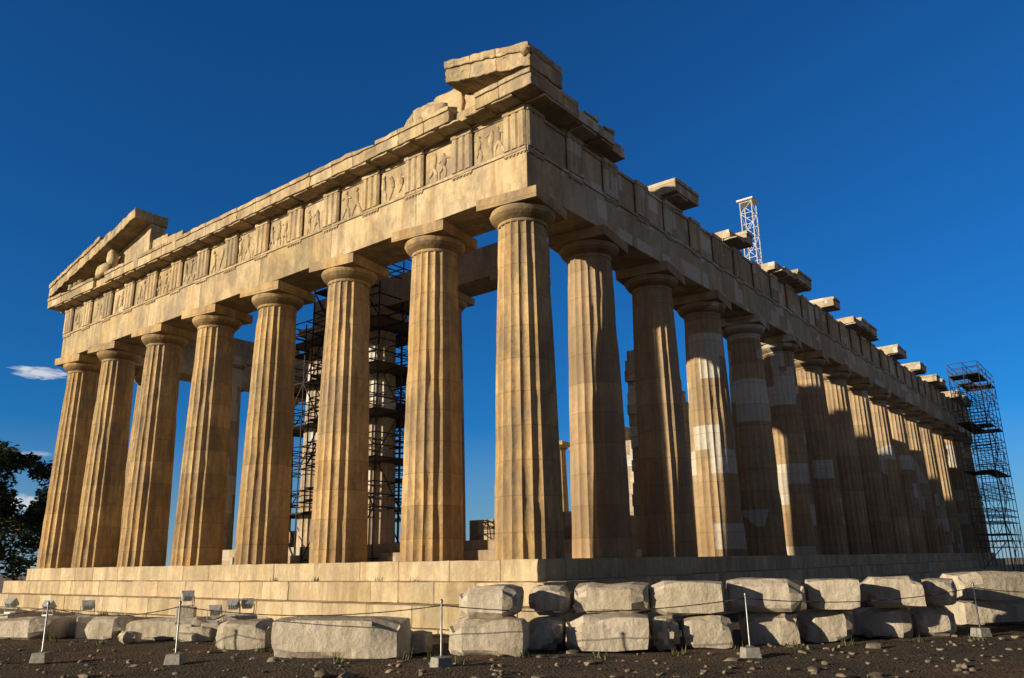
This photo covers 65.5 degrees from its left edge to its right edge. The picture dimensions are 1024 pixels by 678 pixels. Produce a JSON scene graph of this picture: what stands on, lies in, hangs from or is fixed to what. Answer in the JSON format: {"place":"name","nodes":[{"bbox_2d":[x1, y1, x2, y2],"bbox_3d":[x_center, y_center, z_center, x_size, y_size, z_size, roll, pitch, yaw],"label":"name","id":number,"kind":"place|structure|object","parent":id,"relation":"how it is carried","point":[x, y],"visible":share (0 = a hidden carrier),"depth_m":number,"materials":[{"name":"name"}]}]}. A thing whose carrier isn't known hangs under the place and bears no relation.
{"place":"outdoors","nodes":[
{"label":"outdoors","id":0,"kind":"place"},
{"bbox_2d":[0,558,1023,677],"bbox_3d":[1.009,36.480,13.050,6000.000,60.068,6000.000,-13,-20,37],"label":"ground","id":1,"kind":"structure","parent":0,"point":[909,655],"depth_m":13.82,"materials":[{"name":"brown soil"}]},
{"bbox_2d":[0,438,52,580],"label":"tree","id":2,"kind":"object","parent":1,"relation":"on","point":[9,462],"depth_m":60.85,"materials":[{"name":"green plant"}]},
{"bbox_2d":[0,607,256,640],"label":"stones","id":3,"kind":"object","parent":1,"relation":"on","point":[82,622],"visible":0.3,"depth_m":19.34,"materials":[{"name":"stone"}]},
{"bbox_2d":[4,590,254,621],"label":"floodlights","id":4,"kind":"object","parent":3,"relation":"on","point":[233,604],"visible":0.93,"depth_m":19.59,"materials":[{"name":"grey metal"}]},
{"bbox_2d":[14,576,982,664],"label":"weeds","id":5,"kind":"object","parent":1,"relation":"on","point":[405,656],"visible":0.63,"depth_m":14.91,"materials":[{"name":"green plant"}]},
{"bbox_2d":[0,552,1016,640],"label":"crepidoma steps","id":6,"kind":"structure","parent":1,"relation":"on","point":[334,589],"depth_m":26.12,"materials":[{"name":"stone"}]},
{"bbox_2d":[36,185,566,568],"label":"columns","id":7,"kind":"structure","parent":6,"relation":"on","point":[81,527],"depth_m":28.08,"materials":[{"name":"stone"}]},
{"bbox_2d":[61,103,561,357],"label":"entablature","id":8,"kind":"structure","parent":7,"relation":"on","point":[459,190],"depth_m":28.67,"materials":[{"name":"stone"}]},
{"bbox_2d":[75,126,503,329],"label":"relief sculptures","id":9,"kind":"object","parent":8,"relation":"on","point":[478,140],"visible":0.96,"depth_m":29.73,"materials":[{"name":"stone"}]},
{"bbox_2d":[47,67,578,313],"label":"cornice","id":10,"kind":"structure","parent":8,"relation":"on","point":[527,85],"depth_m":27.92,"materials":[{"name":"stone"}]},
{"bbox_2d":[68,43,532,290],"bbox_3d":[-11.086,-5.731,32.627,30.570,1.442,0.917,-13,-20,37],"label":"pediment sculpture","id":11,"kind":"object","parent":10,"relation":"on","point":[112,259],"visible":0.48,"depth_m":39.09,"materials":[{"name":"stone"}]},
{"bbox_2d":[49,41,562,297],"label":"pediment","id":12,"kind":"structure","parent":10,"relation":"on","point":[133,234],"depth_m":26.58,"materials":[{"name":"stone"}]},
{"bbox_2d":[119,367,569,544],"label":"columns","id":13,"kind":"structure","parent":6,"relation":"on","point":[563,445],"depth_m":48.01,"materials":[{"name":"stone"}]},
{"bbox_2d":[135,331,971,440],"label":"entablature","id":14,"kind":"structure","parent":13,"relation":"on","point":[241,348],"depth_m":47.86,"materials":[{"name":"stone"}]},
{"bbox_2d":[288,259,411,562],"bbox_3d":[-6.633,4.162,38.626,10.210,12.876,9.060,-13,-20,37],"label":"scaffolding","id":15,"kind":"object","parent":6,"relation":"on","point":[398,502],"visible":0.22,"depth_m":34.42,"materials":[{"name":"metal"}]},
{"bbox_2d":[290,284,408,517],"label":"scaffold platforms","id":16,"kind":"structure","parent":15,"relation":"on","point":[384,322],"depth_m":34.95,"materials":[{"name":"brown wood"}]},
{"bbox_2d":[223,271,550,549],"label":"inner columns","id":17,"kind":"structure","parent":6,"relation":"on","point":[384,531],"depth_m":35.12,"materials":[{"name":"stone"}]},
{"bbox_2d":[170,242,694,564],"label":"inner temple walls","id":18,"kind":"structure","parent":6,"relation":"on","point":[477,267],"depth_m":34.34,"materials":[{"name":"stone"}]},
{"bbox_2d":[736,196,762,264],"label":"crane mast","id":19,"kind":"object","parent":18,"relation":"on","point":[748,201],"visible":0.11,"depth_m":57.00,"materials":[{"name":"white metal"}]},
{"bbox_2d":[548,224,697,557],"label":"columns","id":20,"kind":"structure","parent":6,"relation":"on","point":[600,510],"depth_m":26.26,"materials":[{"name":"stone"}]},
{"bbox_2d":[672,290,848,556],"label":"columns","id":21,"kind":"structure","parent":6,"relation":"on","point":[765,480],"depth_m":35.01,"materials":[{"name":"stone"}]},
{"bbox_2d":[822,364,989,554],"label":"columns","id":22,"kind":"structure","parent":6,"relation":"on","point":[901,478],"depth_m":52.06,"materials":[{"name":"stone"}]},
{"bbox_2d":[526,104,969,436],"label":"entablature","id":23,"kind":"structure","parent":22,"relation":"on","point":[642,221],"depth_m":32.00,"materials":[{"name":"stone"}]},
{"bbox_2d":[531,99,971,407],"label":"cornice","id":24,"kind":"structure","parent":23,"relation":"on","point":[590,132],"depth_m":34.65,"materials":[{"name":"stone"}]},
{"bbox_2d":[29,627,991,666],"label":"post bases","id":25,"kind":"object","parent":1,"relation":"on","point":[436,661],"visible":0.88,"depth_m":14.26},
{"bbox_2d":[41,582,980,655],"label":"barrier posts","id":26,"kind":"object","parent":1,"relation":"on","point":[441,602],"visible":1,"depth_m":14.47,"materials":[{"name":"grey metal"}]},
{"bbox_2d":[0,634,1022,677],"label":"rubble stones","id":27,"kind":"object","parent":1,"relation":"on","point":[322,673],"visible":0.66,"depth_m":13.28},
{"bbox_2d":[0,571,1023,658],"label":"stone blocks","id":28,"kind":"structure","parent":1,"relation":"on","point":[487,632],"depth_m":15.77,"materials":[{"name":"beige stone"}]},
{"bbox_2d":[946,360,1023,571],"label":"scaffold","id":29,"kind":"object","parent":1,"relation":"on","point":[1005,509],"visible":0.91,"depth_m":65.49,"materials":[{"name":"metal"}]},
{"bbox_2d":[950,372,1009,476],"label":"scaffold platforms","id":30,"kind":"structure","parent":29,"relation":"on","point":[973,379],"depth_m":66.53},
{"bbox_2d":[0,587,1023,615],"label":"barrier rope","id":31,"kind":"object","parent":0,"point":[504,610],"visible":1,"depth_m":14.13,"materials":[{"name":"grey fabric"}]},
{"bbox_2d":[0,0,1023,574],"label":"sky","id":32,"kind":"structure","parent":0,"point":[879,144],"materials":[{"name":"blue"}]}
]}

